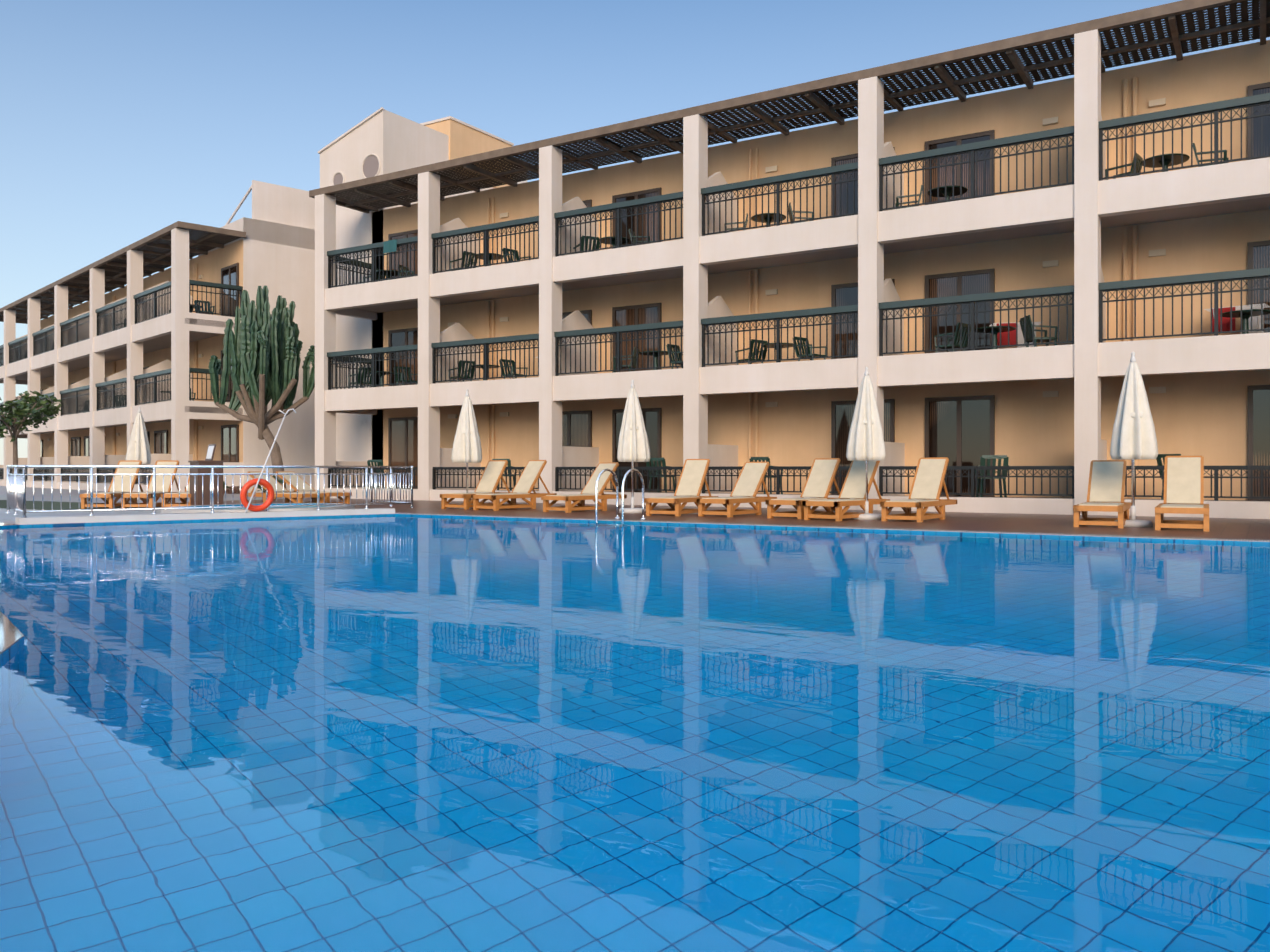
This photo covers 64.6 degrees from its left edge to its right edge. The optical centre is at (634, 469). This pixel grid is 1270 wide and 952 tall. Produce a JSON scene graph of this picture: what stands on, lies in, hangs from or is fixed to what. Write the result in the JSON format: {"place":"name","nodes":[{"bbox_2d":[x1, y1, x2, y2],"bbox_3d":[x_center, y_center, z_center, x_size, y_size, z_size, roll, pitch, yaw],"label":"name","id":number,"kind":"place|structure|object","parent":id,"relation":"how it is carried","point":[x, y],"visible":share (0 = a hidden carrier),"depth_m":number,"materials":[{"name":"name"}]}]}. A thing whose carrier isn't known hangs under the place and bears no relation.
{"place":"outdoors","nodes":[
{"label":"outdoors","id":0,"kind":"place"},
{"bbox_2d":[0,221,245,493],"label":"hotel block","id":1,"kind":"structure","parent":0,"point":[75,359],"depth_m":39.19,"materials":[{"name":"beige paint"}]},
{"bbox_2d":[194,300,214,314],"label":"chair","id":2,"kind":"object","parent":1,"relation":"on","point":[201,302],"visible":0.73,"depth_m":35.80,"materials":[{"name":"green plastic"}]},
{"bbox_2d":[0,486,399,653],"bbox_3d":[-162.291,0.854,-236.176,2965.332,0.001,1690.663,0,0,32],"label":"ground","id":3,"kind":"structure","parent":0,"point":[9,518],"depth_m":27.60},
{"bbox_2d":[0,523,22,652],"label":"wet pool coping","id":4,"kind":"object","parent":3,"relation":"on","point":[10,633],"visible":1,"depth_m":5.23,"materials":[{"name":"white stone"}]},
{"bbox_2d":[0,391,63,473],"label":"garden tree","id":5,"kind":"object","parent":3,"relation":"on","point":[22,411],"visible":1,"depth_m":34.49,"materials":[{"name":"green plant"}]},
{"bbox_2d":[0,500,161,509],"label":"lawn patch","id":6,"kind":"object","parent":3,"relation":"on","point":[47,505],"visible":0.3,"depth_m":23.67,"materials":[{"name":"green plant"}]},
{"bbox_2d":[80,460,142,508],"bbox_3d":[-11.699,0.321,22.672,0.660,1.058,1.950,0,0,-3],"label":"lounge chair","id":7,"kind":"object","parent":3,"relation":"on","point":[117,488],"visible":0.71,"depth_m":22.90,"materials":[{"name":"beige fabric"}]},
{"bbox_2d":[125,407,150,499],"bbox_3d":[-13.950,-0.460,28.334,0.652,2.620,0.660,0,0,-43],"label":"parasol","id":8,"kind":"object","parent":3,"relation":"on","point":[138,447],"visible":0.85,"depth_m":28.21,"materials":[{"name":"fabric"}]},
{"bbox_2d":[120,460,179,508],"bbox_3d":[-10.827,0.321,22.669,0.660,1.058,1.950,0,0,-3],"label":"lounge chair","id":9,"kind":"object","parent":3,"relation":"on","point":[159,487],"visible":0.83,"depth_m":22.89,"materials":[{"name":"beige fabric"}]},
{"bbox_2d":[161,460,223,507],"bbox_3d":[-9.962,0.321,22.694,0.660,1.058,1.950,0,0,-3],"label":"lounge chair","id":10,"kind":"object","parent":3,"relation":"on","point":[183,497],"visible":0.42,"depth_m":21.80,"materials":[{"name":"orange wood"}]},
{"bbox_2d":[15,508,394,524],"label":"fence kerb","id":11,"kind":"structure","parent":3,"relation":"on","point":[134,517],"depth_m":17.11,"materials":[{"name":"white concrete"}]},
{"bbox_2d":[5,465,413,517],"bbox_3d":[-7.563,0.343,18.511,6.659,0.823,1.977,0,0,-38],"label":"railing","id":12,"kind":"object","parent":11,"relation":"on","point":[14,491],"visible":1,"depth_m":17.29,"materials":[{"name":"silver metal"}]},
{"bbox_2d":[240,478,273,511],"bbox_3d":[-6.705,0.454,17.852,0.600,0.594,0.177,0,0,-39],"label":"lifebuoy","id":13,"kind":"object","parent":11,"relation":"on","point":[268,486],"visible":0.92,"depth_m":17.81,"materials":[{"name":"orange plastic"}]},
{"bbox_2d":[245,408,295,512],"bbox_3d":[-6.504,-0.173,17.944,0.072,1.865,0.974,0,0,42],"label":"rescue pole","id":14,"kind":"object","parent":11,"relation":"on","point":[268,456],"visible":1,"depth_m":17.90,"materials":[{"name":"white metal"}]},
{"bbox_2d":[188,444,224,505],"bbox_3d":[-9.264,0.152,21.739,0.560,1.395,0.760,0,0,-38],"label":"towel cabinet","id":15,"kind":"object","parent":3,"relation":"on","point":[218,487],"visible":0.75,"depth_m":21.52,"materials":[{"name":"brown wood"}]},
{"bbox_2d":[161,503,354,513],"bbox_3d":[-7.231,0.934,19.521,3.000,0.440,3.800,0,0,32],"label":"ledge","id":16,"kind":"object","parent":3,"relation":"on","point":[244,510],"visible":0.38,"depth_m":18.47,"materials":[{"name":"tile"}]},
{"bbox_2d":[208,506,325,508],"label":"paddling pool water","id":17,"kind":"structure","parent":16,"relation":"in","point":[272,507],"depth_m":19.89,"materials":[{"name":"blue liquid"}]},
{"bbox_2d":[208,286,314,487],"bbox_3d":[-11.605,-2.429,31.758,3.240,6.611,2.446,0,0,32],"label":"euphorbia tree","id":18,"kind":"object","parent":3,"relation":"on","point":[262,346],"visible":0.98,"depth_m":31.30,"materials":[{"name":"green plant"}]},
{"bbox_2d":[257,476,282,492],"bbox_3d":[-11.027,0.528,30.308,0.868,0.784,0.988,0,0,32],"label":"shrub cactus base","id":19,"kind":"object","parent":3,"relation":"on","point":[264,490],"visible":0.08,"depth_m":30.30,"materials":[{"name":"green plant"}]},
{"bbox_2d":[309,0,1269,518],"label":"hotel building","id":20,"kind":"structure","parent":3,"relation":"on","point":[1043,220],"depth_m":22.29,"materials":[{"name":"beige paint"}]},
{"bbox_2d":[348,367,370,388],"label":"chair","id":21,"kind":"object","parent":20,"relation":"on","point":[366,376],"visible":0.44,"depth_m":29.87,"materials":[{"name":"green plastic"}]},
{"bbox_2d":[363,269,386,281],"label":"chair","id":22,"kind":"object","parent":20,"relation":"on","point":[377,277],"visible":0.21,"depth_m":30.30,"materials":[{"name":"green plastic"}]},
{"bbox_2d":[367,460,392,488],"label":"terrace chair","id":23,"kind":"object","parent":20,"relation":"on","point":[374,461],"visible":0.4,"depth_m":29.82,"materials":[{"name":"green plastic"}]},
{"bbox_2d":[369,371,393,386],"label":"table","id":24,"kind":"object","parent":20,"relation":"on","point":[381,376],"visible":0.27,"depth_m":29.71,"materials":[{"name":"green plastic"}]},
{"bbox_2d":[376,270,401,279],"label":"table","id":25,"kind":"object","parent":20,"relation":"on","point":[381,272],"visible":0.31,"depth_m":29.90,"materials":[{"name":"green plastic"}]},
{"bbox_2d":[383,239,399,252],"bbox_3d":[-6.874,-6.308,28.479,0.506,0.352,0.222,0,0,32],"label":"towel","id":26,"kind":"object","parent":20,"relation":"hanging from","point":[390,246],"visible":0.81,"depth_m":28.41,"materials":[{"name":"teal fabric"}]},
{"bbox_2d":[393,366,417,385],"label":"chair","id":27,"kind":"object","parent":20,"relation":"on","point":[400,376],"visible":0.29,"depth_m":29.51,"materials":[{"name":"green plastic"}]},
{"bbox_2d":[399,265,413,277],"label":"chair","id":28,"kind":"object","parent":20,"relation":"on","point":[404,271],"visible":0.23,"depth_m":29.69,"materials":[{"name":"green plastic"}]},
{"bbox_2d":[448,360,474,382],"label":"chair","id":29,"kind":"object","parent":20,"relation":"on","point":[468,370],"visible":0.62,"depth_m":28.05,"materials":[{"name":"green plastic"}]},
{"bbox_2d":[450,251,476,270],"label":"chair","id":30,"kind":"object","parent":20,"relation":"on","point":[468,260],"visible":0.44,"depth_m":27.92,"materials":[{"name":"green plastic"}]},
{"bbox_2d":[472,364,499,379],"bbox_3d":[-4.162,-2.510,27.893,0.820,0.720,0.820,0,0,32],"label":"table","id":31,"kind":"object","parent":20,"relation":"on","point":[481,366],"visible":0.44,"depth_m":27.75,"materials":[{"name":"green plastic"}]},
{"bbox_2d":[474,253,503,265],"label":"table","id":32,"kind":"object","parent":20,"relation":"on","point":[490,256],"visible":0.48,"depth_m":27.58,"materials":[{"name":"green plastic"}]},
{"bbox_2d":[492,459,516,490],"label":"terrace chair","id":33,"kind":"object","parent":20,"relation":"on","point":[509,462],"visible":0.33,"depth_m":27.09,"materials":[{"name":"green plastic"}]},
{"bbox_2d":[499,359,527,378],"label":"chair","id":34,"kind":"object","parent":20,"relation":"on","point":[508,369],"visible":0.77,"depth_m":27.60,"materials":[{"name":"green plastic"}]},
{"bbox_2d":[502,248,530,263],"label":"chair","id":35,"kind":"object","parent":20,"relation":"on","point":[508,254],"visible":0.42,"depth_m":27.40,"materials":[{"name":"green plastic"}]},
{"bbox_2d":[573,235,599,252],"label":"chair","id":36,"kind":"object","parent":20,"relation":"on","point":[587,238],"visible":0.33,"depth_m":26.02,"materials":[{"name":"green plastic"}]},
{"bbox_2d":[598,236,629,248],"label":"table","id":37,"kind":"object","parent":20,"relation":"on","point":[613,240],"visible":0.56,"depth_m":25.65,"materials":[{"name":"green plastic"}]},
{"bbox_2d":[613,347,639,372],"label":"chair","id":38,"kind":"object","parent":20,"relation":"on","point":[634,359],"visible":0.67,"depth_m":24.97,"materials":[{"name":"green plastic"}]},
{"bbox_2d":[629,229,654,245],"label":"chair","id":39,"kind":"object","parent":20,"relation":"on","point":[634,239],"visible":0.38,"depth_m":25.15,"materials":[{"name":"green plastic"}]},
{"bbox_2d":[639,351,667,369],"bbox_3d":[0.507,-2.510,24.707,0.820,0.720,0.820,0,0,32],"label":"table","id":40,"kind":"object","parent":20,"relation":"on","point":[655,356],"visible":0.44,"depth_m":24.65,"materials":[{"name":"green plastic"}]},
{"bbox_2d":[646,458,674,492],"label":"terrace chair","id":41,"kind":"object","parent":20,"relation":"on","point":[655,460],"visible":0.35,"depth_m":24.60,"materials":[{"name":"green plastic"}]},
{"bbox_2d":[666,344,682,368],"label":"chair","id":42,"kind":"object","parent":20,"relation":"on","point":[678,359],"visible":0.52,"depth_m":24.32,"materials":[{"name":"green plastic"}]},
{"bbox_2d":[724,213,747,232],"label":"chair","id":43,"kind":"object","parent":20,"relation":"on","point":[746,220],"visible":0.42,"depth_m":23.68,"materials":[{"name":"green plastic"}]},
{"bbox_2d":[735,339,767,364],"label":"chair","id":44,"kind":"object","parent":20,"relation":"on","point":[759,353],"visible":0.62,"depth_m":23.57,"materials":[{"name":"green plastic"}]},
{"bbox_2d":[749,457,782,493],"bbox_3d":[3.018,0.154,23.076,0.590,0.877,0.595,0,0,42],"label":"terrace chair","id":45,"kind":"object","parent":20,"relation":"on","point":[759,459],"visible":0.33,"depth_m":22.84,"materials":[{"name":"green plastic"}]},
{"bbox_2d":[751,213,785,226],"bbox_3d":[3.108,-5.510,23.409,0.820,0.720,0.820,0,0,32],"label":"table","id":46,"kind":"object","parent":20,"relation":"on","point":[765,217],"visible":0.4,"depth_m":23.32,"materials":[{"name":"green plastic"}]},
{"bbox_2d":[761,343,792,361],"bbox_3d":[3.307,-2.510,23.171,0.820,0.720,0.820,0,0,32],"label":"table","id":47,"kind":"object","parent":20,"relation":"on","point":[771,345],"visible":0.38,"depth_m":23.05,"materials":[{"name":"green plastic"}]},
{"bbox_2d":[788,202,813,223],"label":"chair","id":48,"kind":"object","parent":20,"relation":"on","point":[790,212],"visible":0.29,"depth_m":22.70,"materials":[{"name":"green plastic"}]},
{"bbox_2d":[795,337,825,360],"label":"chair","id":49,"kind":"object","parent":20,"relation":"on","point":[810,354],"visible":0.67,"depth_m":22.89,"materials":[{"name":"green plastic"}]},
{"bbox_2d":[895,185,921,208],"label":"chair","id":50,"kind":"object","parent":20,"relation":"on","point":[897,204],"visible":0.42,"depth_m":21.35,"materials":[{"name":"green plastic"}]},
{"bbox_2d":[927,185,967,201],"bbox_3d":[6.582,-5.510,21.186,0.820,0.720,0.820,0,0,32],"label":"table","id":51,"kind":"object","parent":20,"relation":"on","point":[949,191],"visible":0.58,"depth_m":21.12,"materials":[{"name":"green plastic"}]},
{"bbox_2d":[934,322,970,352],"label":"chair","id":52,"kind":"object","parent":20,"relation":"on","point":[957,339],"visible":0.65,"depth_m":20.90,"materials":[{"name":"green plastic"}]},
{"bbox_2d":[975,455,1008,497],"bbox_3d":[7.257,0.154,20.455,0.590,0.877,0.595,0,0,9],"label":"terrace chair","id":53,"kind":"object","parent":20,"relation":"on","point":[994,458],"visible":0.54,"depth_m":20.24,"materials":[{"name":"green plastic"}]},
{"bbox_2d":[975,326,1015,348],"bbox_3d":[7.332,-2.510,20.511,0.820,0.720,0.820,0,0,32],"label":"table","id":54,"kind":"object","parent":20,"relation":"on","point":[996,330],"visible":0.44,"depth_m":20.43,"materials":[{"name":"green plastic"}]},
{"bbox_2d":[990,322,1040,348],"bbox_3d":[7.999,-2.603,21.141,1.000,0.914,0.513,0,0,11],"label":"table","id":55,"kind":"object","parent":20,"relation":"on","point":[1012,338],"visible":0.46,"depth_m":21.04,"materials":[{"name":"red fabric"}]},
{"bbox_2d":[1019,315,1057,346],"bbox_3d":[8.008,-2.586,19.932,0.595,0.877,0.590,0,0,2],"label":"chair","id":56,"kind":"object","parent":20,"relation":"on","point":[1029,332],"visible":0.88,"depth_m":19.81,"materials":[{"name":"green plastic"}]},
{"bbox_2d":[1105,153,1142,179],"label":"chair","id":57,"kind":"object","parent":20,"relation":"on","point":[1139,159],"visible":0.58,"depth_m":19.32,"materials":[{"name":"green plastic"}]},
{"bbox_2d":[1141,153,1189,171],"bbox_3d":[10.055,-5.510,19.069,0.820,0.720,0.820,0,0,32],"label":"table","id":58,"kind":"object","parent":20,"relation":"on","point":[1167,160],"visible":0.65,"depth_m":19.01,"materials":[{"name":"green plastic"}]},
{"bbox_2d":[1156,454,1180,499],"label":"terrace chair","id":59,"kind":"object","parent":20,"relation":"on","point":[1159,460],"visible":0.1,"depth_m":18.80,"materials":[{"name":"green plastic"}]},
{"bbox_2d":[1193,143,1228,166],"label":"chair","id":60,"kind":"object","parent":20,"relation":"on","point":[1196,153],"visible":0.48,"depth_m":18.49,"materials":[{"name":"green plastic"}]},
{"bbox_2d":[1204,303,1269,333],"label":"airer","id":61,"kind":"object","parent":20,"relation":"on","point":[1256,322],"visible":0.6,"depth_m":18.93,"materials":[{"name":"white plastic"}]},
{"bbox_2d":[1219,309,1269,333],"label":"table","id":62,"kind":"object","parent":20,"relation":"on","point":[1246,315],"visible":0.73,"depth_m":18.36,"materials":[{"name":"green plastic"}]},
{"bbox_2d":[198,180,314,492],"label":"building","id":63,"kind":"structure","parent":0,"point":[278,228],"depth_m":36.65,"materials":[{"name":"beige paint"}]},
{"bbox_2d":[318,107,526,487],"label":"hotel tower","id":64,"kind":"structure","parent":0,"point":[381,141],"depth_m":32.46,"materials":[{"name":"white paint"}]},
{"bbox_2d":[0,515,1269,951],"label":"pool water","id":65,"kind":"structure","parent":0,"point":[394,733],"depth_m":3.29,"materials":[{"name":"blue liquid"}]},
{"bbox_2d":[0,514,1269,660],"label":"pool edge","id":66,"kind":"object","parent":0,"point":[10,649],"visible":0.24,"depth_m":15.29,"materials":[{"name":"tile"}]},
{"bbox_2d":[0,0,1269,464],"label":"sky","id":67,"kind":"structure","parent":0,"point":[122,122],"materials":[{"name":"blue"}]},
{"bbox_2d":[175,498,1269,541],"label":"pool deck","id":68,"kind":"structure","parent":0,"point":[1238,529],"depth_m":16.40,"materials":[{"name":"tile"}]},
{"bbox_2d":[248,471,325,502],"bbox_3d":[-7.790,0.448,22.349,1.950,0.804,0.660,0,0,32],"label":"lounge chair","id":69,"kind":"object","parent":68,"relation":"on","point":[287,492],"visible":0.52,"depth_m":22.30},
{"bbox_2d":[274,471,351,503],"bbox_3d":[-7.513,0.448,23.356,1.950,0.804,0.660,0,0,32],"label":"lounge chair","id":70,"kind":"object","parent":68,"relation":"on","point":[307,486],"visible":0.4,"depth_m":23.42,"materials":[{"name":"beige fabric"}]},
{"bbox_2d":[451,389,481,508],"bbox_3d":[-3.680,-0.460,22.072,0.648,2.620,0.629,0,0,-32],"label":"parasol","id":71,"kind":"object","parent":68,"relation":"on","point":[466,449],"visible":0.96,"depth_m":21.94,"materials":[{"name":"fabric"}]},
{"bbox_2d":[440,460,510,508],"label":"sun lounger","id":72,"kind":"object","parent":68,"relation":"on","point":[490,478],"visible":0.73,"depth_m":22.50,"materials":[{"name":"beige fabric"}]},
{"bbox_2d":[471,460,556,510],"bbox_3d":[-2.578,0.321,21.605,0.660,1.058,1.950,0,0,37],"label":"sun lounger","id":73,"kind":"object","parent":68,"relation":"on","point":[527,480],"visible":0.98,"depth_m":21.66,"materials":[{"name":"beige fabric"}]},
{"bbox_2d":[541,462,626,512],"bbox_3d":[-1.025,0.351,20.646,0.660,0.998,1.950,0,0,37],"label":"sun lounger","id":74,"kind":"object","parent":68,"relation":"on","point":[587,492],"visible":0.96,"depth_m":20.65,"materials":[{"name":"beige fabric"}]},
{"bbox_2d":[595,468,645,522],"bbox_3d":[-0.250,0.919,16.895,0.620,1.871,0.740,0,0,32],"label":"pool ladder","id":75,"kind":"object","parent":68,"relation":"on","point":[617,492],"visible":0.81,"depth_m":16.86,"materials":[{"name":"silver metal"}]},
{"bbox_2d":[617,379,650,512],"bbox_3d":[-0.019,-0.460,19.741,0.668,2.620,0.668,0,0,-17],"label":"parasol","id":76,"kind":"object","parent":68,"relation":"on","point":[633,444],"visible":0.98,"depth_m":19.61,"materials":[{"name":"fabric"}]},
{"bbox_2d":[644,459,717,515],"bbox_3d":[0.911,0.321,19.155,0.660,1.058,1.950,0,0,27],"label":"sun lounger","id":77,"kind":"object","parent":68,"relation":"on","point":[692,478],"visible":0.79,"depth_m":19.35,"materials":[{"name":"beige fabric"}]},
{"bbox_2d":[697,462,776,516],"bbox_3d":[1.928,0.351,18.790,0.660,0.998,1.950,0,0,34],"label":"sun lounger","id":78,"kind":"object","parent":68,"relation":"on","point":[750,480],"visible":1,"depth_m":18.91,"materials":[{"name":"beige fabric"}]},
{"bbox_2d":[765,458,849,518],"bbox_3d":[3.124,0.321,18.047,0.660,1.058,1.950,0,0,38],"label":"sun lounger","id":79,"kind":"object","parent":68,"relation":"on","point":[820,479],"visible":0.83,"depth_m":18.23,"materials":[{"name":"beige fabric"}]},
{"bbox_2d":[802,461,889,520],"bbox_3d":[3.678,0.321,17.402,0.660,1.058,1.950,0,0,39],"label":"sun lounger","id":80,"kind":"object","parent":68,"relation":"on","point":[854,485],"visible":0.83,"depth_m":17.50,"materials":[{"name":"beige fabric"}]},
{"bbox_2d":[846,366,885,519],"bbox_3d":[3.986,-0.460,17.186,0.671,2.620,0.671,0,0,-43],"label":"parasol","id":81,"kind":"object","parent":68,"relation":"on","point":[865,442],"visible":0.96,"depth_m":17.07,"materials":[{"name":"fabric"}]},
{"bbox_2d":[880,457,956,521],"bbox_3d":[4.839,0.321,17.063,0.660,1.058,1.950,0,0,35],"label":"sun lounger","id":82,"kind":"object","parent":68,"relation":"on","point":[928,483],"visible":1,"depth_m":17.24,"materials":[{"name":"beige fabric"}]},
{"bbox_2d":[1073,460,1130,527],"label":"sun lounger","id":83,"kind":"object","parent":68,"relation":"on","point":[1106,488],"visible":0.98,"depth_m":15.68,"materials":[{"name":"beige fabric"}]},
{"bbox_2d":[1110,352,1157,526],"bbox_3d":[7.464,-0.460,15.035,0.628,2.620,0.641,0,0,32],"label":"parasol","id":84,"kind":"object","parent":68,"relation":"on","point":[1133,438],"visible":1,"depth_m":14.90,"materials":[{"name":"fabric"}]},
{"bbox_2d":[1155,456,1208,531],"bbox_3d":[8.017,0.321,14.704,0.660,1.058,1.950,0,0,30],"label":"sun lounger","id":85,"kind":"object","parent":68,"relation":"on","point":[1184,480],"visible":1,"depth_m":14.95,"materials":[{"name":"beige fabric"}]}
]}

